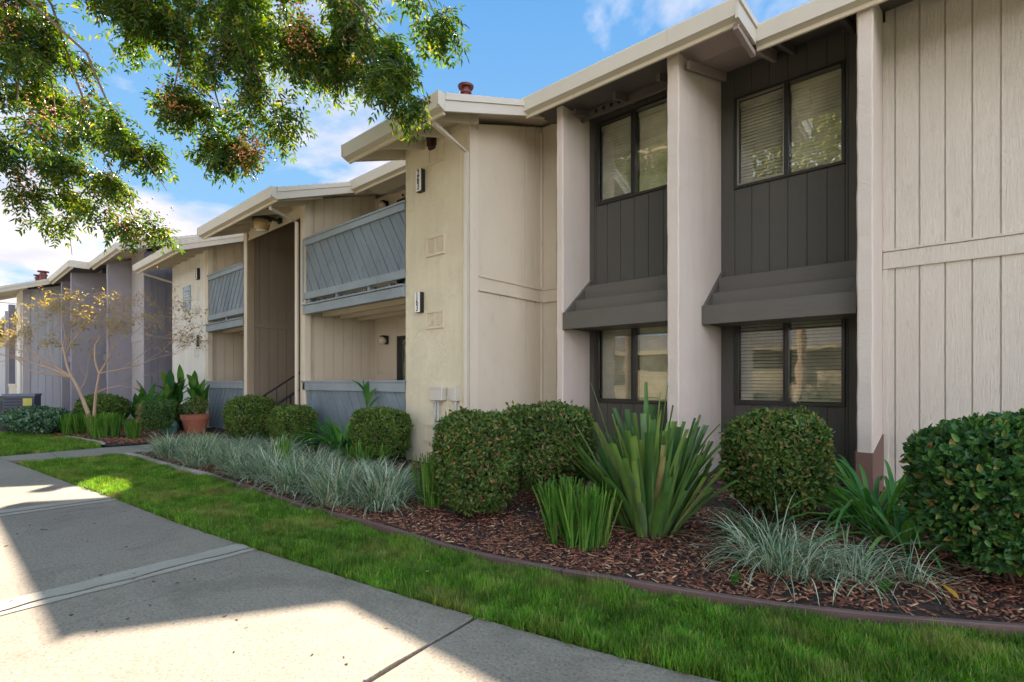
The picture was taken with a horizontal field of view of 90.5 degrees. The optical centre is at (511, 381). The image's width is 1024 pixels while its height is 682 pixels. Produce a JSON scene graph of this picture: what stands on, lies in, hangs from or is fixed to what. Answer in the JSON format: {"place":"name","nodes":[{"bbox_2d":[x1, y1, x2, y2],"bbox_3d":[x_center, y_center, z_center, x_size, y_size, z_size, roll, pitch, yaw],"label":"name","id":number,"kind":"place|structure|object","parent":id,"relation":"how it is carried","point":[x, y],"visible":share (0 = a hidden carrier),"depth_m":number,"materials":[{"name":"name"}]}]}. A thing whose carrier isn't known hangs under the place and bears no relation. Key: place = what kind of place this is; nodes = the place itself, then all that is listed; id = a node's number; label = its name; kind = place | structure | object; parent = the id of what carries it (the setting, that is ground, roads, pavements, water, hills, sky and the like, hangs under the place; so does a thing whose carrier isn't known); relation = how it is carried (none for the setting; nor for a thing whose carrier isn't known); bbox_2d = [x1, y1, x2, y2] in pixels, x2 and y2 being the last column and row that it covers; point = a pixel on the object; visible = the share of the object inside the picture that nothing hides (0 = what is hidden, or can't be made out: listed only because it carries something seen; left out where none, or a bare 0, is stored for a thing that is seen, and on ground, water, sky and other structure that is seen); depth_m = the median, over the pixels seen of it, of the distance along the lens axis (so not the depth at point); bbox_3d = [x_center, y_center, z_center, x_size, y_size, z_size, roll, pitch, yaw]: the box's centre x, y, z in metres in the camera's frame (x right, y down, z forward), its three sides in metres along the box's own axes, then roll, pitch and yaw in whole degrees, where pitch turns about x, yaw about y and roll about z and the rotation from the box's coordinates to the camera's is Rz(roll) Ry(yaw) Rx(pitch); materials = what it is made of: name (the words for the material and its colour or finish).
{"place":"outdoors","nodes":[
{"label":"outdoors","id":0,"kind":"place"},
{"bbox_2d":[0,430,100,455],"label":"lawn grass","id":1,"kind":"structure","parent":0,"point":[13,443],"depth_m":9.52,"materials":[{"name":"green plant"}]},
{"bbox_2d":[0,401,229,445],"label":"planting bed","id":2,"kind":"object","parent":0,"point":[213,430],"visible":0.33,"depth_m":11.73,"materials":[{"name":"soil"}]},
{"bbox_2d":[1,393,41,410],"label":"air conditioner","id":3,"kind":"object","parent":2,"relation":"on","point":[11,401],"visible":0.58,"depth_m":14.88,"materials":[{"name":"grey metal"}]},
{"bbox_2d":[0,405,73,433],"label":"ivy mass","id":4,"kind":"object","parent":2,"relation":"on","point":[39,419],"visible":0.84,"depth_m":11.31,"materials":[{"name":"green plant"}]},
{"bbox_2d":[55,412,91,435],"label":"sword plant","id":5,"kind":"object","parent":2,"relation":"on","point":[70,422],"visible":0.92,"depth_m":11.16,"materials":[{"name":"green plant"}]},
{"bbox_2d":[72,393,131,422],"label":"leafy shrub","id":6,"kind":"object","parent":2,"relation":"on","point":[107,403],"visible":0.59,"depth_m":12.52,"materials":[{"name":"green plant"}]},
{"bbox_2d":[83,411,125,438],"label":"sword plant","id":7,"kind":"object","parent":2,"relation":"on","point":[104,425],"visible":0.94,"depth_m":10.48,"materials":[{"name":"green plant"}]},
{"bbox_2d":[0,282,214,434],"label":"tree","id":8,"kind":"object","parent":2,"relation":"on","point":[87,315],"visible":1,"depth_m":11.30,"materials":[{"name":"yellow plant"}]},
{"bbox_2d":[121,417,142,438],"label":"sword plant","id":9,"kind":"object","parent":2,"relation":"on","point":[133,428],"visible":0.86,"depth_m":10.31,"materials":[{"name":"green plant"}]},
{"bbox_2d":[127,380,146,419],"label":"canna plant","id":10,"kind":"object","parent":2,"relation":"on","point":[137,400],"visible":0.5,"depth_m":13.09,"materials":[{"name":"green plant"}]},
{"bbox_2d":[138,383,163,405],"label":"canna plant","id":11,"kind":"object","parent":2,"relation":"on","point":[151,392],"visible":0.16,"depth_m":12.83,"materials":[{"name":"green plant"}]},
{"bbox_2d":[134,398,175,437],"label":"clipped bush","id":12,"kind":"object","parent":2,"relation":"on","point":[154,414],"visible":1,"depth_m":10.33,"materials":[{"name":"green plant"}]},
{"bbox_2d":[153,364,188,404],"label":"canna plant","id":13,"kind":"object","parent":2,"relation":"on","point":[173,389],"visible":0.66,"depth_m":12.55,"materials":[{"name":"green plant"}]},
{"bbox_2d":[166,422,179,433],"bbox_3d":[-7.617,1.030,11.360,0.280,0.278,0.346,0,0,-29],"label":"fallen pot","id":14,"kind":"object","parent":2,"relation":"on","point":[175,426],"visible":0.6,"depth_m":11.26,"materials":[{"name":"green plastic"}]},
{"bbox_2d":[170,399,182,422],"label":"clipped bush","id":15,"kind":"object","parent":2,"relation":"on","point":[177,411],"visible":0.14,"depth_m":12.03,"materials":[{"name":"green plant"}]},
{"bbox_2d":[179,402,198,425],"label":"leafy shrub","id":16,"kind":"object","parent":2,"relation":"on","point":[185,409],"visible":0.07,"depth_m":12.25,"materials":[{"name":"green plant"}]},
{"bbox_2d":[180,414,209,433],"bbox_3d":[-7.279,0.960,11.666,0.592,0.420,0.592,0,0,41],"label":"flower pot","id":17,"kind":"object","parent":2,"relation":"on","point":[197,422],"visible":0.96,"depth_m":11.47,"materials":[{"name":"ceramic"}]},
{"bbox_2d":[180,395,209,414],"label":"potted shrub","id":18,"kind":"object","parent":17,"relation":"on","point":[197,406],"visible":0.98,"depth_m":11.59,"materials":[{"name":"green plant"}]},
{"bbox_2d":[0,437,278,463],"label":"stair path","id":19,"kind":"structure","parent":0,"point":[15,459],"depth_m":8.51,"materials":[{"name":"concrete"}]},
{"bbox_2d":[0,396,475,619],"bbox_3d":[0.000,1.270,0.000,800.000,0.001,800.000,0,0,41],"label":"ground","id":20,"kind":"structure","parent":0,"point":[1,398],"depth_m":10.30,"materials":[{"name":"green plant"}]},
{"bbox_2d":[0,304,16,395],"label":"apartment building","id":21,"kind":"structure","parent":20,"relation":"on","point":[8,379],"depth_m":22.81,"materials":[{"name":"grey"}]},
{"bbox_2d":[0,234,200,418],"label":"grey apartment building","id":22,"kind":"structure","parent":20,"relation":"on","point":[109,271],"depth_m":16.96,"materials":[{"name":"grey wood"}]},
{"bbox_2d":[0,0,472,267],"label":"pistache tree","id":23,"kind":"object","parent":20,"relation":"on","point":[304,53],"visible":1,"depth_m":5.33,"materials":[{"name":"green plant"}]},
{"bbox_2d":[124,453,1023,640],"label":"garden edging","id":24,"kind":"object","parent":20,"relation":"on","point":[856,615],"visible":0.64,"depth_m":2.78,"materials":[{"name":"brown concrete"}]},
{"bbox_2d":[132,0,1023,498],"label":"apartment building","id":25,"kind":"structure","parent":20,"relation":"on","point":[718,214],"depth_m":6.55,"materials":[{"name":"paint"}]},
{"bbox_2d":[183,285,190,310],"bbox_3d":[-9.090,-2.340,14.177,0.610,0.680,0.030,0,0,41],"label":"wall sign","id":26,"kind":"object","parent":25,"relation":"attached to","point":[186,291],"visible":0.7,"depth_m":14.12,"materials":[{"name":"metal"}]},
{"bbox_2d":[194,335,199,346],"bbox_3d":[-8.426,-1.100,13.562,0.150,0.300,0.086,0,0,41],"label":"number sign","id":27,"kind":"object","parent":25,"relation":"attached to","point":[196,341],"visible":0.62,"depth_m":13.51,"materials":[{"name":"white plastic"}]},
{"bbox_2d":[195,268,199,279],"bbox_3d":[-8.396,-2.880,13.536,0.150,0.300,0.086,0,0,41],"label":"number sign","id":28,"kind":"object","parent":25,"relation":"attached to","point":[197,273],"visible":1,"depth_m":13.49,"materials":[{"name":"white plastic"}]},
{"bbox_2d":[252,215,281,231],"bbox_3d":[-5.014,-3.225,10.324,0.370,0.350,0.520,0,0,41],"label":"security light","id":29,"kind":"object","parent":25,"relation":"attached to","point":[261,223],"visible":0.91,"depth_m":10.17,"materials":[{"name":"brown"}]},
{"bbox_2d":[262,372,299,406],"bbox_3d":[-4.254,-0.032,11.425,1.220,2.465,2.768,0,0,41],"label":"stair railing","id":30,"kind":"object","parent":25,"relation":"attached to","point":[289,396],"visible":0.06,"depth_m":11.18,"materials":[{"name":"black metal"}]},
{"bbox_2d":[378,335,388,344],"bbox_3d":[-2.699,-0.879,10.607,0.169,0.182,0.203,0,0,41],"label":"wall light","id":31,"kind":"object","parent":25,"relation":"attached to","point":[383,339],"visible":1,"depth_m":10.56,"materials":[{"name":"white glass"}]},
{"bbox_2d":[378,200,388,208],"bbox_3d":[-2.699,-3.699,10.607,0.169,0.182,0.203,0,0,41],"label":"wall light","id":32,"kind":"object","parent":25,"relation":"attached to","point":[382,203],"visible":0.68,"depth_m":10.55,"materials":[{"name":"white glass"}]},
{"bbox_2d":[397,335,405,382],"bbox_3d":[-1.990,0.080,10.165,0.950,2.040,0.080,0,0,41],"label":"sliding door","id":33,"kind":"structure","parent":25,"relation":"in","point":[401,340],"depth_m":10.42,"materials":[{"name":"glass"}]},
{"bbox_2d":[397,197,405,283],"bbox_3d":[-1.990,-2.685,10.165,0.950,2.110,0.080,0,0,41],"label":"sliding door","id":34,"kind":"structure","parent":25,"relation":"in","point":[400,281],"depth_m":10.39,"materials":[{"name":"brown metal"}]},
{"bbox_2d":[415,292,423,312],"bbox_3d":[-1.355,-1.160,7.407,0.120,0.300,0.086,0,0,41],"label":"number sign","id":35,"kind":"object","parent":25,"relation":"attached to","point":[419,302],"visible":1,"depth_m":7.37,"materials":[{"name":"white plastic"}]},
{"bbox_2d":[416,168,424,193],"bbox_3d":[-1.336,-2.930,7.390,0.125,0.325,0.086,0,0,41],"label":"number sign","id":36,"kind":"object","parent":25,"relation":"attached to","point":[420,180],"visible":1,"depth_m":7.35,"materials":[{"name":"white plastic"}]},
{"bbox_2d":[427,137,436,149],"bbox_3d":[-1.153,-3.415,7.228,0.130,0.170,0.090,0,0,41],"label":"alarm box","id":37,"kind":"object","parent":25,"relation":"attached to","point":[431,143],"visible":0.82,"depth_m":7.20,"materials":[{"name":"brown metal"}]},
{"bbox_2d":[429,387,446,455],"bbox_3d":[-1.035,0.633,7.112,0.260,1.136,0.110,0,0,41],"label":"utility box","id":38,"kind":"object","parent":25,"relation":"attached to","point":[438,394],"visible":0.75,"depth_m":7.09,"materials":[{"name":"white metal"}]},
{"bbox_2d":[448,387,459,410],"bbox_3d":[-0.809,0.635,6.929,0.200,1.131,0.090,0,0,41],"label":"utility box","id":39,"kind":"object","parent":25,"relation":"attached to","point":[454,394],"visible":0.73,"depth_m":6.87,"materials":[{"name":"white metal"}]},
{"bbox_2d":[596,326,667,403],"bbox_3d":[1.963,-0.310,7.281,1.200,1.200,0.939,0,0,41],"label":"window","id":40,"kind":"structure","parent":25,"relation":"in","point":[632,357],"depth_m":7.08,"materials":[{"name":"clear glass"}]},
{"bbox_2d":[596,95,667,205],"bbox_3d":[1.963,-3.140,7.281,1.200,1.200,0.939,0,0,41],"label":"window","id":41,"kind":"structure","parent":25,"relation":"in","point":[634,147],"depth_m":6.98,"materials":[{"name":"glass"}]},
{"bbox_2d":[734,319,844,406],"bbox_3d":[3.698,-0.310,6.632,1.230,1.200,0.939,0,0,41],"label":"window","id":42,"kind":"structure","parent":25,"relation":"in","point":[794,363],"depth_m":6.41,"materials":[{"name":"clear glass"}]},
{"bbox_2d":[734,59,844,189],"bbox_3d":[3.698,-3.140,6.632,1.230,1.200,0.939,0,0,41],"label":"window","id":43,"kind":"structure","parent":25,"relation":"in","point":[785,131],"depth_m":6.30,"materials":[{"name":"glass"}]},
{"bbox_2d":[0,458,719,681],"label":"sidewalk","id":44,"kind":"structure","parent":0,"point":[183,630],"depth_m":2.56,"materials":[{"name":"concrete"}]},
{"bbox_2d":[5,511,364,680],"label":"leaf debris","id":45,"kind":"object","parent":44,"relation":"on","point":[150,604],"visible":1,"depth_m":2.66,"materials":[{"name":"brown plant"}]},
{"bbox_2d":[0,0,811,317],"label":"sky","id":46,"kind":"structure","parent":0,"point":[520,48],"materials":[{"name":"blue"}]},
{"bbox_2d":[18,452,1023,681],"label":"lawn grass","id":47,"kind":"structure","parent":0,"point":[773,642],"depth_m":2.65,"materials":[{"name":"green plant"}]},
{"bbox_2d":[135,441,1023,622],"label":"planting bed","id":48,"kind":"object","parent":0,"point":[928,606],"visible":0.02,"depth_m":3.38,"materials":[{"name":"soil"}]},
{"bbox_2d":[139,431,193,455],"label":"lily turf","id":49,"kind":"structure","parent":48,"relation":"on","point":[152,446],"depth_m":8.30,"materials":[{"name":"green plant"}]},
{"bbox_2d":[131,427,207,458],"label":"lily turf","id":50,"kind":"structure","parent":48,"relation":"on","point":[162,451],"depth_m":7.71,"materials":[{"name":"green plant"}]},
{"bbox_2d":[159,434,228,469],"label":"lily turf","id":51,"kind":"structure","parent":48,"relation":"on","point":[186,458],"depth_m":7.00,"materials":[{"name":"green plant"}]},
{"bbox_2d":[173,430,227,447],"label":"lily turf","id":52,"kind":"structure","parent":48,"relation":"on","point":[200,438],"depth_m":8.42,"materials":[{"name":"green plant"}]},
{"bbox_2d":[168,427,236,461],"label":"lily turf","id":53,"kind":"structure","parent":48,"relation":"on","point":[204,442],"depth_m":7.66,"materials":[{"name":"green plant"}]},
{"bbox_2d":[189,437,265,470],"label":"lily turf","id":54,"kind":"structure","parent":48,"relation":"on","point":[226,457],"depth_m":6.75,"materials":[{"name":"green plant"}]},
{"bbox_2d":[205,437,260,454],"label":"lily turf","id":55,"kind":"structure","parent":48,"relation":"on","point":[237,444],"depth_m":7.58,"materials":[{"name":"green plant"}]},
{"bbox_2d":[212,446,276,480],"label":"lily turf","id":56,"kind":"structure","parent":48,"relation":"on","point":[235,472],"depth_m":6.15,"materials":[{"name":"green plant"}]},
{"bbox_2d":[220,431,269,451],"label":"lily turf","id":57,"kind":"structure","parent":48,"relation":"on","point":[249,440],"depth_m":8.19,"materials":[{"name":"green plant"}]},
{"bbox_2d":[221,393,277,442],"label":"clipped bush","id":58,"kind":"object","parent":48,"relation":"on","point":[245,416],"visible":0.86,"depth_m":9.35,"materials":[{"name":"green plant"}]},
{"bbox_2d":[221,441,314,486],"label":"lily turf","id":59,"kind":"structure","parent":48,"relation":"on","point":[259,469],"depth_m":5.86,"materials":[{"name":"green plant"}]},
{"bbox_2d":[223,436,312,465],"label":"lily turf","id":60,"kind":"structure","parent":48,"relation":"on","point":[256,453],"depth_m":6.80,"materials":[{"name":"green plant"}]},
{"bbox_2d":[242,430,314,455],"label":"lily turf","id":61,"kind":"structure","parent":48,"relation":"on","point":[273,444],"depth_m":7.45,"materials":[{"name":"green plant"}]},
{"bbox_2d":[274,435,295,463],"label":"sword plant","id":62,"kind":"object","parent":48,"relation":"on","point":[282,445],"visible":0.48,"depth_m":6.34,"materials":[{"name":"green plant"}]},
{"bbox_2d":[264,403,318,444],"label":"clipped bush","id":63,"kind":"object","parent":48,"relation":"on","point":[291,419],"visible":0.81,"depth_m":8.73,"materials":[{"name":"green plant"}]},
{"bbox_2d":[241,450,341,498],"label":"lily turf","id":64,"kind":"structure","parent":48,"relation":"on","point":[290,474],"depth_m":5.37,"materials":[{"name":"green plant"}]},
{"bbox_2d":[282,447,356,478],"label":"lily turf","id":65,"kind":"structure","parent":48,"relation":"on","point":[330,459],"depth_m":6.11,"materials":[{"name":"green plant"}]},
{"bbox_2d":[286,417,353,456],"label":"lily plant","id":66,"kind":"object","parent":48,"relation":"on","point":[335,437],"visible":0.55,"depth_m":7.86,"materials":[{"name":"green plant"}]},
{"bbox_2d":[291,443,351,466],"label":"lily turf","id":67,"kind":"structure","parent":48,"relation":"on","point":[318,452],"depth_m":6.69,"materials":[{"name":"green plant"}]},
{"bbox_2d":[280,456,393,514],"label":"lily turf","id":68,"kind":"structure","parent":48,"relation":"on","point":[317,492],"depth_m":4.77,"materials":[{"name":"green plant"}]},
{"bbox_2d":[287,456,386,501],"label":"lily turf","id":69,"kind":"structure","parent":48,"relation":"on","point":[337,465],"depth_m":5.32,"materials":[{"name":"green plant"}]},
{"bbox_2d":[352,380,379,407],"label":"canna plant","id":70,"kind":"object","parent":48,"relation":"on","point":[367,395],"visible":0.9,"depth_m":7.97,"materials":[{"name":"green plant"}]},
{"bbox_2d":[345,442,390,469],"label":"sword plant","id":71,"kind":"object","parent":48,"relation":"on","point":[359,451],"visible":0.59,"depth_m":6.51,"materials":[{"name":"green plant"}]},
{"bbox_2d":[335,453,404,479],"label":"lily turf","id":72,"kind":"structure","parent":48,"relation":"on","point":[381,463],"depth_m":6.00,"materials":[{"name":"green plant"}]},
{"bbox_2d":[318,456,430,518],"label":"lily turf","id":73,"kind":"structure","parent":48,"relation":"on","point":[383,497],"depth_m":4.63,"materials":[{"name":"green plant"}]},
{"bbox_2d":[348,406,413,462],"bbox_3d":[-1.919,0.778,7.365,0.910,0.852,0.810,0,0,41],"label":"clipped bush","id":74,"kind":"object","parent":48,"relation":"on","point":[376,427],"visible":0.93,"depth_m":7.13,"materials":[{"name":"green plant"}]},
{"bbox_2d":[343,457,425,498],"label":"lily turf","id":75,"kind":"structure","parent":48,"relation":"on","point":[388,472],"depth_m":5.32,"materials":[{"name":"green plant"}]},
{"bbox_2d":[408,452,440,508],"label":"sword plant","id":76,"kind":"object","parent":48,"relation":"on","point":[431,497],"visible":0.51,"depth_m":4.67,"materials":[{"name":"green plant"}]},
{"bbox_2d":[426,406,521,516],"bbox_3d":[-0.310,0.709,4.448,0.719,0.989,0.766,0,0,41],"label":"clipped bush","id":77,"kind":"object","parent":48,"relation":"on","point":[475,460],"visible":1,"depth_m":4.22,"materials":[{"name":"green plant"}]},
{"bbox_2d":[33,425,1023,623],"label":"mulch chips","id":78,"kind":"object","parent":48,"relation":"on","point":[1006,608],"visible":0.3,"depth_m":3.45,"materials":[{"name":"brown wood"}]},
{"bbox_2d":[502,399,599,501],"bbox_3d":[0.338,0.686,4.889,0.901,1.036,0.847,0,0,41],"label":"clipped bush","id":79,"kind":"object","parent":48,"relation":"on","point":[541,426],"visible":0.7,"depth_m":4.61,"materials":[{"name":"green plant"}]},
{"bbox_2d":[531,474,621,551],"bbox_3d":[0.444,0.927,3.653,0.682,0.485,0.493,0,0,41],"label":"sword plant","id":80,"kind":"object","parent":48,"relation":"on","point":[568,516],"visible":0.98,"depth_m":3.55,"materials":[{"name":"green plant"}]},
{"bbox_2d":[550,382,738,545],"bbox_3d":[1.076,0.585,3.969,1.442,1.170,1.402,0,0,41],"label":"flax plant","id":81,"kind":"object","parent":48,"relation":"on","point":[651,476],"visible":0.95,"depth_m":3.78,"materials":[{"name":"green plant"}]},
{"bbox_2d":[727,571,741,585],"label":"weed","id":82,"kind":"object","parent":48,"relation":"on","point":[733,579],"visible":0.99,"depth_m":2.87,"materials":[{"name":"green plant"}]},
{"bbox_2d":[699,501,819,554],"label":"lily turf","id":83,"kind":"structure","parent":48,"relation":"on","point":[749,521],"depth_m":3.78,"materials":[{"name":"green plant"}]},
{"bbox_2d":[718,405,840,521],"bbox_3d":[2.217,0.698,4.252,0.905,1.011,0.836,0,0,41],"label":"clipped bush","id":84,"kind":"object","parent":48,"relation":"on","point":[784,453],"visible":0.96,"depth_m":3.98,"materials":[{"name":"green plant"}]},
{"bbox_2d":[761,454,914,560],"bbox_3d":[2.945,0.913,4.096,1.929,0.919,1.796,0,0,41],"label":"lily plant","id":85,"kind":"object","parent":48,"relation":"on","point":[854,481],"visible":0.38,"depth_m":4.10,"materials":[{"name":"green plant"}]},
{"bbox_2d":[677,487,1005,615],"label":"lily turf","id":86,"kind":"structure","parent":48,"relation":"on","point":[779,555],"depth_m":3.01,"materials":[{"name":"green plant"}]},
{"bbox_2d":[877,577,894,591],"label":"weed","id":87,"kind":"object","parent":48,"relation":"on","point":[886,584],"visible":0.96,"depth_m":2.77,"materials":[{"name":"green plant"}]},
{"bbox_2d":[760,459,1019,580],"bbox_3d":[2.797,1.017,3.781,1.395,0.733,1.745,0,0,-22],"label":"lily plant","id":88,"kind":"object","parent":48,"relation":"on","point":[900,524],"visible":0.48,"depth_m":3.79,"materials":[{"name":"green plant"}]},
{"bbox_2d":[941,584,958,598],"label":"fallen leaf","id":89,"kind":"object","parent":48,"relation":"on","point":[952,591],"visible":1,"depth_m":2.72,"materials":[{"name":"yellow plant"}]},
{"bbox_2d":[897,408,1023,583],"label":"clipped bush","id":90,"kind":"object","parent":48,"relation":"on","point":[964,478],"visible":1,"depth_m":2.83,"materials":[{"name":"green plant"}]},
{"label":"far lawn soil","id":91,"kind":"structure","parent":0,"visible":0},
{"bbox_2d":[65,436,105,447],"bbox_3d":[-8.479,1.195,10.126,2.531,0.090,0.181,0,0,37],"label":"lawn edging","id":92,"kind":"object","parent":91,"relation":"on","point":[101,443],"visible":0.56,"depth_m":9.97,"materials":[{"name":"grey concrete"}]},
{"bbox_3d":[-7.679,0.980,12.120,0.449,0.380,0.449,0,0,41],"label":"flower pot","id":93,"kind":"object","parent":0,"visible":0},
{"bbox_2d":[186,370,209,413],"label":"canna plant","id":94,"kind":"object","parent":93,"relation":"in","point":[196,388],"visible":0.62,"depth_m":12.15,"materials":[{"name":"green plant"}]}
]}

